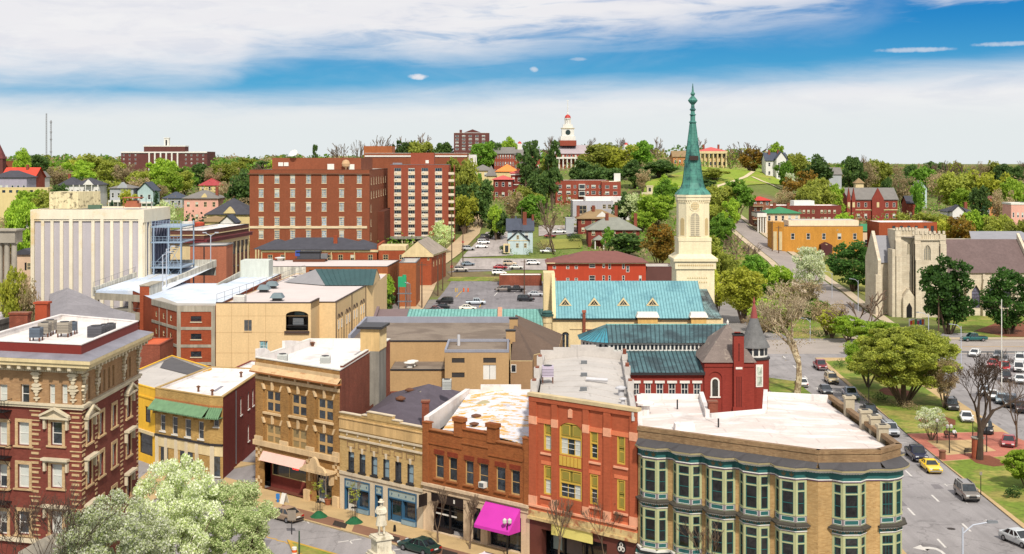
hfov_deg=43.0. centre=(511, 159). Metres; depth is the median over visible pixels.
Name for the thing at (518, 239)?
white house
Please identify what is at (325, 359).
air conditioner
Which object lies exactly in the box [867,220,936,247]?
white roofed building
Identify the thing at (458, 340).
roof vent
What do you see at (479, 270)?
car park
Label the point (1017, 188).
tree
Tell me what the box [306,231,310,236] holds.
window
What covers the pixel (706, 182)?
tree
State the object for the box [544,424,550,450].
window
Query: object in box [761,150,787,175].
white gabled house
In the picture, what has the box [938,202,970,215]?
blue roofed cottage
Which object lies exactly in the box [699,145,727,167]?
columned mansion
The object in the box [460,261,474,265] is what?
parked car
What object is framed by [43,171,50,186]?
white shed
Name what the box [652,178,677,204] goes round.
tree
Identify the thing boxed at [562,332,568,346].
window
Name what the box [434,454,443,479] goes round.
window
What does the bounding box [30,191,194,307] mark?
windowless block
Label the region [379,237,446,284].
gabled annex
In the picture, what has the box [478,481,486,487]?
window unit
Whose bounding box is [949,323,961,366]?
street lamp
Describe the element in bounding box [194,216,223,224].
brown roofed bungalow
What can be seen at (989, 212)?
brown roofed house
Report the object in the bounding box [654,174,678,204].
tree
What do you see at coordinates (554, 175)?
pine tree
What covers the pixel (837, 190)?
tree
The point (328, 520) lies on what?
brick paving strip
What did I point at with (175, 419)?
window
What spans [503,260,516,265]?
parked car
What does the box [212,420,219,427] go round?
window
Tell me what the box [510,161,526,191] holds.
red mansion
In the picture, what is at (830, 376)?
parked car
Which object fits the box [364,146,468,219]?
long brown block
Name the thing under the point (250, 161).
tree
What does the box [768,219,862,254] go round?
ochre building
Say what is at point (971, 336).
parked car
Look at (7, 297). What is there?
tree
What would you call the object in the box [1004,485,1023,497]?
shrub
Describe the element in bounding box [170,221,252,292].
brown brick building
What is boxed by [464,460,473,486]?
window
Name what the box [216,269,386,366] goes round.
beige building
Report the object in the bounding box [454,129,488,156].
plum apartments
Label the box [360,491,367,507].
shop window
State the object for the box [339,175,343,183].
window
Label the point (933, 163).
tree
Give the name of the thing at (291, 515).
sign post
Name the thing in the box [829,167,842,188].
grey gabled house
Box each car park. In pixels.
[429,281,542,308]
[452,269,511,271]
[457,258,546,269]
[463,232,512,256]
[539,225,577,235]
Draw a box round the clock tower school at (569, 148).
[554,100,587,168]
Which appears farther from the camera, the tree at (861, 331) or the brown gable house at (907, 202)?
the brown gable house at (907, 202)
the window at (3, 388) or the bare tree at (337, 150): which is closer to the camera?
the window at (3, 388)
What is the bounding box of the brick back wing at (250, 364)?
[237,360,254,367]
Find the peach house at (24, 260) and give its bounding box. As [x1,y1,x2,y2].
[17,247,30,307]
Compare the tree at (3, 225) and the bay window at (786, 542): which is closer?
the bay window at (786, 542)
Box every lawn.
[540,239,581,248]
[640,166,795,206]
[719,256,814,298]
[748,301,856,337]
[814,260,864,294]
[826,361,977,432]
[927,315,1023,336]
[943,456,1023,522]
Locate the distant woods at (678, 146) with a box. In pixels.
[14,144,1022,187]
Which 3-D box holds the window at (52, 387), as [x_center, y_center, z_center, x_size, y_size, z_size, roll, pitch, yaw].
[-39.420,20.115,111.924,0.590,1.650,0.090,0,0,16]
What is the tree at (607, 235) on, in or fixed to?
on the ground at (768, 191)
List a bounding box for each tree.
[0,217,15,265]
[0,266,30,317]
[0,473,87,553]
[0,493,123,553]
[4,196,39,250]
[12,147,31,166]
[13,276,40,321]
[15,189,46,205]
[28,154,49,171]
[31,190,52,208]
[47,166,72,186]
[49,183,68,191]
[50,488,176,553]
[59,159,95,179]
[65,153,115,179]
[71,167,96,177]
[96,160,127,182]
[101,158,117,163]
[103,180,120,199]
[110,163,145,184]
[118,189,137,205]
[124,170,152,183]
[125,453,223,553]
[127,177,149,186]
[145,157,178,178]
[151,179,170,196]
[156,199,176,223]
[157,168,183,193]
[158,184,167,201]
[165,170,193,193]
[176,166,198,194]
[186,479,279,553]
[191,163,209,188]
[201,167,223,180]
[209,163,239,186]
[219,181,235,198]
[224,168,249,203]
[225,197,249,205]
[230,161,247,169]
[237,157,256,168]
[251,162,270,168]
[253,160,268,168]
[264,160,271,168]
[310,469,327,518]
[312,144,317,157]
[327,143,347,157]
[345,473,362,524]
[350,140,370,157]
[372,135,393,145]
[387,274,394,308]
[387,291,395,308]
[392,140,403,152]
[398,140,417,152]
[407,140,435,152]
[418,133,430,143]
[428,220,454,247]
[428,486,447,542]
[432,142,453,152]
[447,156,474,189]
[451,184,472,230]
[451,194,478,233]
[453,156,483,225]
[464,494,479,548]
[466,177,494,227]
[469,141,496,166]
[482,140,501,168]
[486,204,502,239]
[487,211,508,239]
[498,190,523,217]
[500,136,517,148]
[510,184,545,212]
[515,141,533,186]
[516,193,549,226]
[522,140,542,185]
[526,171,549,212]
[537,199,556,254]
[540,154,555,208]
[541,136,559,153]
[543,139,563,210]
[547,498,573,553]
[568,159,600,179]
[574,152,603,173]
[580,494,622,553]
[585,142,622,168]
[587,167,623,180]
[601,226,613,250]
[602,144,638,177]
[603,233,644,253]
[611,191,635,219]
[615,137,625,149]
[618,192,641,224]
[621,159,650,188]
[625,140,653,167]
[630,211,657,231]
[635,169,650,191]
[636,194,672,226]
[639,223,674,262]
[643,159,681,177]
[649,137,663,159]
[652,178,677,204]
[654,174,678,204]
[675,519,724,553]
[685,140,706,150]
[702,168,730,179]
[703,179,717,187]
[706,184,736,210]
[709,204,725,221]
[709,213,736,251]
[709,221,725,245]
[709,234,722,255]
[714,250,740,282]
[714,269,725,311]
[717,265,767,323]
[719,178,755,223]
[721,198,741,223]
[721,234,742,259]
[722,152,739,168]
[725,142,770,170]
[737,148,761,170]
[738,254,770,283]
[741,315,774,333]
[743,243,761,255]
[747,277,838,392]
[747,298,788,331]
[759,271,781,295]
[764,265,793,291]
[767,292,806,313]
[769,141,783,151]
[773,160,793,185]
[773,187,795,203]
[774,278,825,316]
[774,306,801,332]
[781,169,819,199]
[785,172,794,188]
[786,152,807,180]
[791,246,825,292]
[794,185,823,203]
[798,153,833,184]
[802,299,829,315]
[804,177,843,206]
[808,300,848,335]
[816,309,844,337]
[823,239,866,291]
[825,290,887,321]
[827,183,845,211]
[829,314,865,340]
[834,212,853,218]
[840,159,846,167]
[842,156,868,187]
[843,339,874,386]
[847,324,962,404]
[851,320,899,337]
[853,160,893,187]
[859,321,874,326]
[861,159,880,187]
[880,177,895,191]
[887,171,914,211]
[889,211,909,219]
[890,163,904,176]
[903,163,917,184]
[908,166,936,192]
[909,179,925,213]
[911,212,948,232]
[915,406,948,439]
[917,252,979,333]
[923,161,945,173]
[924,169,945,205]
[927,163,941,180]
[927,355,960,407]
[933,171,976,205]
[937,219,959,237]
[940,161,958,172]
[944,350,1023,459]
[945,214,976,237]
[947,161,964,175]
[948,187,970,207]
[956,162,984,175]
[957,209,987,234]
[967,169,1012,195]
[967,184,992,215]
[970,161,989,174]
[979,266,1023,333]
[982,214,1014,230]
[983,160,998,173]
[989,188,1016,218]
[992,163,1012,186]
[992,375,1023,446]
[998,176,1023,201]
[1000,449,1023,484]
[1002,219,1023,231]
[1009,165,1023,180]
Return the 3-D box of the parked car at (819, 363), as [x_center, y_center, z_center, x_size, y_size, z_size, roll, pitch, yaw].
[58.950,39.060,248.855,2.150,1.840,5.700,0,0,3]
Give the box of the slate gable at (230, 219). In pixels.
[218,214,241,223]
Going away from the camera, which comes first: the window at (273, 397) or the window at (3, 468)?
the window at (3, 468)
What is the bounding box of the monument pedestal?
[366,531,394,553]
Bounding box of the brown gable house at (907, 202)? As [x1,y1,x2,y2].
[901,196,915,219]
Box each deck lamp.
[162,251,171,286]
[166,246,174,286]
[203,232,218,260]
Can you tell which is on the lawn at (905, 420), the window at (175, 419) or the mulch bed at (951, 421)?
the mulch bed at (951, 421)
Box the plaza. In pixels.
[928,440,995,454]
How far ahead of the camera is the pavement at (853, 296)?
398.69 m
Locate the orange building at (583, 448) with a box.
[527,345,641,553]
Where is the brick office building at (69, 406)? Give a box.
[0,301,153,553]
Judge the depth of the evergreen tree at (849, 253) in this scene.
391.52 m
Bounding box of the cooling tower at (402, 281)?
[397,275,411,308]
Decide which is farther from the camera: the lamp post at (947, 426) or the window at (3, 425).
the lamp post at (947, 426)
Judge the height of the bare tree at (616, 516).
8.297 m
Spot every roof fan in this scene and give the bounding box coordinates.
[257,285,270,292]
[266,281,278,288]
[270,293,284,300]
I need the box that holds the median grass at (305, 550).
[292,542,330,553]
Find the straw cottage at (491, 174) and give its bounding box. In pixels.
[486,166,496,191]
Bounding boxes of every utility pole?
[418,262,425,307]
[437,255,438,295]
[442,252,442,290]
[451,212,451,276]
[524,259,524,293]
[769,220,774,250]
[937,296,941,332]
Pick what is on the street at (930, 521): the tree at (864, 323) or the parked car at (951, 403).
the parked car at (951, 403)
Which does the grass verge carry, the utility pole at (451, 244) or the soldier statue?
the utility pole at (451, 244)
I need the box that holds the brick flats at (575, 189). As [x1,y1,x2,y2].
[555,180,608,204]
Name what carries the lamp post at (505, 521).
on the pavement at (447, 541)
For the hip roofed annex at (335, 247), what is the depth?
415.83 m
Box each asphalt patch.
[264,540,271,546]
[931,484,942,488]
[968,393,994,401]
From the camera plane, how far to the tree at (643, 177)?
639.51 m
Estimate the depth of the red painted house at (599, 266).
385.00 m
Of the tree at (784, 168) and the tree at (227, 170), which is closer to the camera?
the tree at (784, 168)
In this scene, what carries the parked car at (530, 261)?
on the car park at (485, 263)
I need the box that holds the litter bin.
[939,449,945,459]
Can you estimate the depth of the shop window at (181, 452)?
166.29 m
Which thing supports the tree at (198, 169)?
on the ground at (768, 191)
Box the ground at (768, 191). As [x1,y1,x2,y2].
[0,164,1021,332]
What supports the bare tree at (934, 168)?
on the ground at (768, 191)
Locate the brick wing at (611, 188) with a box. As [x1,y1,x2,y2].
[601,173,620,195]
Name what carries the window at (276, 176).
in the brown hotel
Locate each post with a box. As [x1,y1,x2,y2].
[287,510,295,534]
[298,531,299,553]
[503,518,511,553]
[868,372,868,402]
[936,418,938,442]
[946,424,952,452]
[986,423,987,451]
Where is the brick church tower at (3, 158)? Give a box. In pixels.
[0,145,6,173]
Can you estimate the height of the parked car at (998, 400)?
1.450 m
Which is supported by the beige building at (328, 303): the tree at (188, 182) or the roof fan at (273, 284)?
the roof fan at (273, 284)
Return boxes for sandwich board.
[280,493,288,503]
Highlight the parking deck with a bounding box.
[92,259,305,365]
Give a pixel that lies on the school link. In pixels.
(516, 152)
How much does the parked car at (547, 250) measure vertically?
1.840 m
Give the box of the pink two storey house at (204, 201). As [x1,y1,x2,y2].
[182,186,225,220]
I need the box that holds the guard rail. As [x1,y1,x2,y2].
[893,351,1023,354]
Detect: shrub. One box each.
[535,240,554,249]
[567,233,582,240]
[832,358,845,368]
[854,390,888,402]
[890,398,921,409]
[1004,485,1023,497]
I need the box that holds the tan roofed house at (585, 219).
[575,205,617,233]
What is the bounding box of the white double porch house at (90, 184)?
[73,178,109,205]
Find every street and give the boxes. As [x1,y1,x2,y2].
[138,333,1023,553]
[735,219,877,336]
[767,340,1023,353]
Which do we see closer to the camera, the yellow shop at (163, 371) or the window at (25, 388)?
the window at (25, 388)
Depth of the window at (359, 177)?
450.15 m
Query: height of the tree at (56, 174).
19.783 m
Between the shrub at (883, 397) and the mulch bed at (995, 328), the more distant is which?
the mulch bed at (995, 328)
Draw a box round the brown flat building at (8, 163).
[6,161,44,168]
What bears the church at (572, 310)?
on the ground at (768, 191)
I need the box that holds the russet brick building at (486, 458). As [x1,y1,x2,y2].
[419,384,530,553]
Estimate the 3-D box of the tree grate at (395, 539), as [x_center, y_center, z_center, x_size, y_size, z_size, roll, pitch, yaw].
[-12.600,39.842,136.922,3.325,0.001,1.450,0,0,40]
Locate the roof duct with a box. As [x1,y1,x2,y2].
[586,377,607,381]
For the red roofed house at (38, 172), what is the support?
on the ground at (768, 191)
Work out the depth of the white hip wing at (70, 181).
604.64 m
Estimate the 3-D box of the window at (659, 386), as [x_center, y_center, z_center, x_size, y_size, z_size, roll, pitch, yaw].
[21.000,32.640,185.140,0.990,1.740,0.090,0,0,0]
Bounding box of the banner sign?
[909,319,924,326]
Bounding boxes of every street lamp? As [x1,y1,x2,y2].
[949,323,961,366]
[962,520,997,553]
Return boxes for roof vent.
[395,396,405,401]
[404,361,414,367]
[457,335,459,345]
[469,422,478,426]
[615,385,626,395]
[619,397,626,403]
[636,400,653,415]
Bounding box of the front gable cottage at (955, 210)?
[948,205,964,217]
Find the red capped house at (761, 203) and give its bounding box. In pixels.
[749,196,771,225]
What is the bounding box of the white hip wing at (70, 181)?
[58,174,80,190]
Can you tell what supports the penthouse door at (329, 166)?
in the brown hotel
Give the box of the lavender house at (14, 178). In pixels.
[0,170,36,186]
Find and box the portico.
[593,235,603,248]
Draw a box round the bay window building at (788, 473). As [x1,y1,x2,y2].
[635,389,909,553]
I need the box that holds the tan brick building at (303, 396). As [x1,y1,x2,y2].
[249,322,390,507]
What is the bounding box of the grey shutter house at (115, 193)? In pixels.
[108,182,138,205]
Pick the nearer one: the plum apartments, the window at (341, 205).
the window at (341, 205)
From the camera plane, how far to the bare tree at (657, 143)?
782.39 m
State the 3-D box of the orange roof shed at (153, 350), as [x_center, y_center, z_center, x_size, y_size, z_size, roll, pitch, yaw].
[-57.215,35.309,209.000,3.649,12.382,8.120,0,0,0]
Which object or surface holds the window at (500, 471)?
in the russet brick building at (486, 458)
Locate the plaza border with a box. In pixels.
[908,432,1023,460]
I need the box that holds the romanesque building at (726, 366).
[578,298,769,411]
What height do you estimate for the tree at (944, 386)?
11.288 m
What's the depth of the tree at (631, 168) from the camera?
656.82 m
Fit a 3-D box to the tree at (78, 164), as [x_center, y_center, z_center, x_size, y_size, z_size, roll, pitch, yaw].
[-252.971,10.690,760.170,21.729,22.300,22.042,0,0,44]
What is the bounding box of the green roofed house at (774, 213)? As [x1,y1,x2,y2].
[751,203,801,233]
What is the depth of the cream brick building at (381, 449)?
145.40 m
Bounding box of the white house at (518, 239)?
[503,212,533,254]
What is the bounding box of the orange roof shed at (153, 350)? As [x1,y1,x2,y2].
[139,338,172,368]
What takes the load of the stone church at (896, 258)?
on the ground at (768, 191)
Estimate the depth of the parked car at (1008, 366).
245.08 m
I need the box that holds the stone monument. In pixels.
[641,185,652,193]
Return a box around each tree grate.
[333,520,346,527]
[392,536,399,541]
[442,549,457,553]
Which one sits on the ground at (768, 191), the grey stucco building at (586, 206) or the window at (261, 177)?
the grey stucco building at (586, 206)
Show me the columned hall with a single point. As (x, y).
(13, 237)
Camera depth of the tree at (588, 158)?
690.05 m
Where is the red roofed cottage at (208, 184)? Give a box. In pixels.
[198,178,224,191]
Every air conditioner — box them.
[29,326,43,341]
[38,321,51,336]
[43,319,56,334]
[57,321,71,336]
[72,321,77,333]
[87,324,105,337]
[101,323,109,331]
[108,322,115,330]
[233,294,246,301]
[277,353,287,360]
[320,355,330,363]
[442,378,451,389]
[542,364,553,383]
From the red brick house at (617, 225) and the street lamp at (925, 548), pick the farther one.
the red brick house at (617, 225)
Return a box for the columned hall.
[0,228,24,305]
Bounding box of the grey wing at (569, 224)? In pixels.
[565,217,573,232]
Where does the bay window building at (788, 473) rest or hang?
on the ground at (768, 191)
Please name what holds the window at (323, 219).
in the brown hotel
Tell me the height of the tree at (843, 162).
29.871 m
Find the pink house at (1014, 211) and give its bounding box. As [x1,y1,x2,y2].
[1002,202,1023,225]
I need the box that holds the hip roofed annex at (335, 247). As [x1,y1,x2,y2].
[254,235,384,259]
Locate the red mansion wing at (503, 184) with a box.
[492,175,514,199]
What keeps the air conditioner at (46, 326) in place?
on the brick office building at (69, 406)
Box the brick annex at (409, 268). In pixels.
[399,258,419,306]
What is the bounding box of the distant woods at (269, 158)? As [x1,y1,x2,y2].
[6,149,1023,188]
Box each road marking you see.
[776,341,1023,341]
[839,346,1023,346]
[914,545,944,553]
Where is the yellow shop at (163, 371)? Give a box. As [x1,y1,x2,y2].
[138,355,211,463]
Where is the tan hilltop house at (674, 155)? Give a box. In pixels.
[670,151,685,165]
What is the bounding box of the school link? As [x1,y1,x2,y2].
[514,149,540,168]
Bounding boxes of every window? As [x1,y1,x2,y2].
[0,384,6,400]
[0,422,6,444]
[0,464,6,486]
[0,511,6,533]
[20,422,28,444]
[20,464,28,486]
[20,511,28,533]
[22,384,28,401]
[50,384,54,402]
[53,422,61,444]
[53,464,61,486]
[53,511,61,532]
[63,384,66,402]
[140,432,152,455]
[146,406,149,422]
[159,414,165,432]
[161,447,167,463]
[171,416,177,435]
[180,450,192,466]
[184,419,190,438]
[190,316,201,322]
[190,334,201,339]
[190,351,201,357]
[197,421,203,440]
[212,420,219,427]
[214,457,220,477]
[258,175,263,183]
[258,189,263,197]
[258,203,263,211]
[258,218,263,225]
[259,231,263,238]
[260,341,267,348]
[267,390,279,412]
[267,424,279,442]
[272,463,305,482]
[274,175,279,183]
[274,189,279,197]
[274,203,279,211]
[274,218,279,225]
[275,231,278,238]
[290,175,294,183]
[290,189,294,197]
[290,203,294,211]
[290,218,294,225]
[290,231,294,238]
[292,394,305,416]
[292,428,305,448]
[306,175,310,183]
[306,189,310,197]
[306,203,310,211]
[306,218,310,225]
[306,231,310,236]
[319,398,332,421]
[319,432,332,454]
[321,175,326,183]
[321,189,326,197]
[321,203,326,211]
[321,218,326,225]
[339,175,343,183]
[339,189,343,197]
[339,203,343,211]
[339,218,343,225]
[339,231,343,237]
[350,452,353,469]
[357,175,361,183]
[357,189,361,197]
[357,203,361,211]
[357,218,361,225]
[357,231,361,238]
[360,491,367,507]
[361,454,364,472]
[373,457,376,475]
[384,459,388,477]
[391,498,414,519]
[396,461,400,480]
[409,465,413,483]
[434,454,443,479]
[447,457,457,483]
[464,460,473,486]
[478,463,488,489]
[496,467,504,492]
[510,469,520,496]
[511,364,515,372]
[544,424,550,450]
[544,465,550,494]
[560,423,581,457]
[560,468,581,501]
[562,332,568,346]
[579,184,584,196]
[580,206,586,213]
[589,275,594,280]
[590,431,597,459]
[590,474,597,504]
[617,436,624,464]
[617,479,624,510]
[634,383,638,394]
[639,456,667,499]
[639,504,667,549]
[645,383,650,392]
[656,383,662,393]
[669,383,674,393]
[673,461,701,505]
[673,510,701,553]
[681,383,687,393]
[694,383,699,393]
[705,466,735,510]
[705,516,734,553]
[710,377,720,397]
[739,470,769,516]
[739,521,769,553]
[756,364,762,386]
[775,476,806,523]
[775,527,806,553]
[832,481,866,525]
[832,534,865,553]
[880,479,902,523]
[880,530,901,553]
[907,243,910,254]
[924,245,929,259]
[971,283,981,307]
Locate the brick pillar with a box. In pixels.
[971,436,983,458]
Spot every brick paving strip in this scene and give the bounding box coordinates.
[281,505,343,527]
[352,524,468,553]
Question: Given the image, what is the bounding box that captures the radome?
[342,160,349,168]
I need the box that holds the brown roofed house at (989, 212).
[973,196,997,215]
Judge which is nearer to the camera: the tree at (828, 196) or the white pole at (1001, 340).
the white pole at (1001, 340)
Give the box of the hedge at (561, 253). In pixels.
[550,249,583,256]
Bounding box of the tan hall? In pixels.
[348,315,562,390]
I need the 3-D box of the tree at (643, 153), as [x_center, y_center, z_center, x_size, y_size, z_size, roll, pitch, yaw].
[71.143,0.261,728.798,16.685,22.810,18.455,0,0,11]
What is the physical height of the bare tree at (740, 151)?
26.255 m
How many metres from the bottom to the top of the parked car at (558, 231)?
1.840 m
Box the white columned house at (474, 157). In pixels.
[469,155,476,173]
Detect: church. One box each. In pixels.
[541,83,722,346]
[865,227,1023,317]
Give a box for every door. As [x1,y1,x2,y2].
[319,475,331,503]
[327,164,333,168]
[348,488,356,509]
[392,498,401,521]
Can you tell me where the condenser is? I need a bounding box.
[293,250,327,261]
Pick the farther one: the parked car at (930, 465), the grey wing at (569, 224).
the grey wing at (569, 224)
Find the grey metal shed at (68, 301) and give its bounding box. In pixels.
[49,288,134,319]
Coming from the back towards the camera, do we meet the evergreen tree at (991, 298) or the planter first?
the evergreen tree at (991, 298)
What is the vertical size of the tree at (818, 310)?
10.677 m
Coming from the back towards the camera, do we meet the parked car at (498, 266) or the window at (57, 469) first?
the parked car at (498, 266)
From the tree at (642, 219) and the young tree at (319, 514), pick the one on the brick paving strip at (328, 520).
the young tree at (319, 514)
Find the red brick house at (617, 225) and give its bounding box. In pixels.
[584,213,641,246]
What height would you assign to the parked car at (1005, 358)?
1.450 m
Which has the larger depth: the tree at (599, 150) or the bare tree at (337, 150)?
the bare tree at (337, 150)
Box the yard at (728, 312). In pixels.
[392,300,770,332]
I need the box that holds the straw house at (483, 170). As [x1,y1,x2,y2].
[477,165,494,179]
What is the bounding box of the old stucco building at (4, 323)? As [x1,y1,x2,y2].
[0,306,34,330]
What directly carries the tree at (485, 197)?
on the ground at (768, 191)
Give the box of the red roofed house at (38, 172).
[3,164,45,186]
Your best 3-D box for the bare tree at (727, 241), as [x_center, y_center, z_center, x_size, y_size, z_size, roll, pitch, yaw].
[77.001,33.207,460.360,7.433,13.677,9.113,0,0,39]
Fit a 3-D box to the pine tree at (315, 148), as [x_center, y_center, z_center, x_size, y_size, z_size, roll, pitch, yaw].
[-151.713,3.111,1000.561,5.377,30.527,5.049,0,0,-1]
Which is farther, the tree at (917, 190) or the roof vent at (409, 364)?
the tree at (917, 190)
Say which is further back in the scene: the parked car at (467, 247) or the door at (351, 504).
the parked car at (467, 247)
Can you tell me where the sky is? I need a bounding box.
[0,0,1023,163]
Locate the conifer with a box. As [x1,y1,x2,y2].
[153,190,159,205]
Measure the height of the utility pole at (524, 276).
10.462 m
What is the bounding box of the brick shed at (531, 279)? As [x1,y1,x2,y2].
[499,273,541,285]
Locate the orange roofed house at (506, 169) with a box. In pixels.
[495,164,516,177]
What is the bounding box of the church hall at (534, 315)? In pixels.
[373,306,542,383]
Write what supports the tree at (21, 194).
on the ground at (768, 191)
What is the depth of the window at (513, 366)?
190.47 m
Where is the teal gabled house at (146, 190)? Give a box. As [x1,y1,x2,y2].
[136,182,160,205]
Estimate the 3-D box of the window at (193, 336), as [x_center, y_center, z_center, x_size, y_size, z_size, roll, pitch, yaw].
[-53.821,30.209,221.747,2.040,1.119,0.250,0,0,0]
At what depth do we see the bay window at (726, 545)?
116.54 m
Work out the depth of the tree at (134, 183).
632.43 m
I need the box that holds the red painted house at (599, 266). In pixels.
[545,251,647,280]
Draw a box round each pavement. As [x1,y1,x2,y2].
[138,461,254,501]
[221,477,905,553]
[732,228,856,338]
[739,214,893,322]
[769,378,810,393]
[815,358,1023,528]
[949,337,1023,338]
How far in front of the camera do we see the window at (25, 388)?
112.71 m
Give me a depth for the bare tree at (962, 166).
1089.63 m
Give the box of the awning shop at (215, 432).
[148,366,254,478]
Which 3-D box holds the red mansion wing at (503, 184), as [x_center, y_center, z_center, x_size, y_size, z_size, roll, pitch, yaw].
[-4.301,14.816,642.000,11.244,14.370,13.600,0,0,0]
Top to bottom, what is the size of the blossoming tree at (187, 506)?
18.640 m
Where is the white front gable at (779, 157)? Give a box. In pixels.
[774,151,786,178]
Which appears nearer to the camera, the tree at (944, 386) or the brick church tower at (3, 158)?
the tree at (944, 386)
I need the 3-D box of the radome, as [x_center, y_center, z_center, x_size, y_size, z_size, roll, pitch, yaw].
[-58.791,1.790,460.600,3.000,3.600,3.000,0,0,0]
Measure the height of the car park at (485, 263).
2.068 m
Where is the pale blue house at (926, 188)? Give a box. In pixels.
[911,180,927,208]
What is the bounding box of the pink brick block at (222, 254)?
[189,243,233,305]
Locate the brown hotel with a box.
[248,158,389,258]
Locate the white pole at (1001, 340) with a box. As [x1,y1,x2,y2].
[1001,299,1001,391]
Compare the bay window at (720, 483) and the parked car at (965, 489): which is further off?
the parked car at (965, 489)
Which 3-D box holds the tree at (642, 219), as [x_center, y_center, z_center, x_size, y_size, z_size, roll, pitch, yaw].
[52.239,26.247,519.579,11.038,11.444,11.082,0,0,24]
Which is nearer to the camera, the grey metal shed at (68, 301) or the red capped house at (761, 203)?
the grey metal shed at (68, 301)
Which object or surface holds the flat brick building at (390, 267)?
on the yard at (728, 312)
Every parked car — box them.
[272,505,303,522]
[397,535,441,553]
[426,306,443,308]
[432,303,450,308]
[436,296,453,303]
[454,265,468,270]
[458,304,476,308]
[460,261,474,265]
[461,245,474,249]
[465,298,485,304]
[475,244,487,247]
[477,239,489,243]
[480,234,492,238]
[492,269,506,274]
[493,264,507,268]
[494,285,510,291]
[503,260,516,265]
[507,285,523,291]
[509,264,523,268]
[517,294,534,301]
[526,259,540,264]
[527,291,542,295]
[540,248,555,252]
[552,229,565,232]
[795,378,808,386]
[813,359,827,369]
[818,384,832,394]
[824,370,838,383]
[841,386,858,398]
[859,403,878,413]
[881,419,899,436]
[904,444,928,460]
[919,458,942,472]
[945,396,959,410]
[953,478,980,500]
[959,410,973,422]
[960,332,987,341]
[969,348,980,356]
[980,417,993,434]
[987,358,999,366]
[988,389,998,399]
[993,350,1003,357]
[995,392,1004,403]
[998,354,1008,360]
[998,527,1023,547]
[999,361,1010,369]
[1000,369,1011,381]
[1000,434,1015,447]
[1003,393,1016,406]
[1013,360,1023,371]
[1014,351,1023,362]
[1014,374,1023,383]
[1014,398,1023,412]
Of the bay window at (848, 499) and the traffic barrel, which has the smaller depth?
the bay window at (848, 499)
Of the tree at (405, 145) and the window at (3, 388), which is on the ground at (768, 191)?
the tree at (405, 145)
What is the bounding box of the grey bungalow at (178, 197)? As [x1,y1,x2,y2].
[162,192,184,207]
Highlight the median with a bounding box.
[287,539,335,553]
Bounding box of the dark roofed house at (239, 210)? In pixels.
[204,198,249,240]
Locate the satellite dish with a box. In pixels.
[290,150,296,156]
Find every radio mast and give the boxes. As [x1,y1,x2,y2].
[46,113,46,157]
[50,120,51,156]
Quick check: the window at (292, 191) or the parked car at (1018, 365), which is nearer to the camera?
the parked car at (1018, 365)
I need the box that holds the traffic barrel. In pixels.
[292,546,296,553]
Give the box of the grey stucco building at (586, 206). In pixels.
[571,200,612,223]
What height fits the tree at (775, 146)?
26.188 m
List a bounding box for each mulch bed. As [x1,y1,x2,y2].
[879,388,908,396]
[914,414,955,425]
[969,455,1003,466]
[975,321,1023,336]
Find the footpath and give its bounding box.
[717,171,753,186]
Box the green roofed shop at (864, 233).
[860,224,866,249]
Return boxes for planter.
[324,495,331,504]
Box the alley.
[399,216,480,308]
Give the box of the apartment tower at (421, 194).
[390,153,454,243]
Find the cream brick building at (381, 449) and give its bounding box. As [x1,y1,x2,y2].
[338,384,460,528]
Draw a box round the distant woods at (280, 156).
[9,146,1019,184]
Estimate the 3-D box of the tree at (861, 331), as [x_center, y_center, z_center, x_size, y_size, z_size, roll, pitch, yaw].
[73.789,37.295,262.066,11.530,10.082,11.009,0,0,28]
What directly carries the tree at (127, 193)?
on the ground at (768, 191)
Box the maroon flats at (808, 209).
[770,200,840,218]
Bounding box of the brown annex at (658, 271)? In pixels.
[646,263,671,280]
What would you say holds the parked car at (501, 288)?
on the car park at (484, 291)
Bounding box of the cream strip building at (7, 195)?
[0,187,53,220]
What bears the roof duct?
on the orange building at (583, 448)
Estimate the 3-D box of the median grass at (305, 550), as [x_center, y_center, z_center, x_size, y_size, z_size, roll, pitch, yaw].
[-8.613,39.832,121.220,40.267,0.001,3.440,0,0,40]
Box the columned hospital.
[121,138,214,170]
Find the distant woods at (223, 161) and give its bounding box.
[6,145,1021,187]
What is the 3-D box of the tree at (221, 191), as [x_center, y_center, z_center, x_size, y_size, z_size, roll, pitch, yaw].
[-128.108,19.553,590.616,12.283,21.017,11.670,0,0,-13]
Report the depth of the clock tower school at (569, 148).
763.10 m
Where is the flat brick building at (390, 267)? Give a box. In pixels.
[250,260,399,304]
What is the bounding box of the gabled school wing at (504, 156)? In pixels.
[493,141,521,172]
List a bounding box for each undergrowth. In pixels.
[0,155,994,259]
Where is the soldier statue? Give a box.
[375,499,386,535]
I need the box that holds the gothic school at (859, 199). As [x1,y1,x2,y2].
[841,178,898,220]

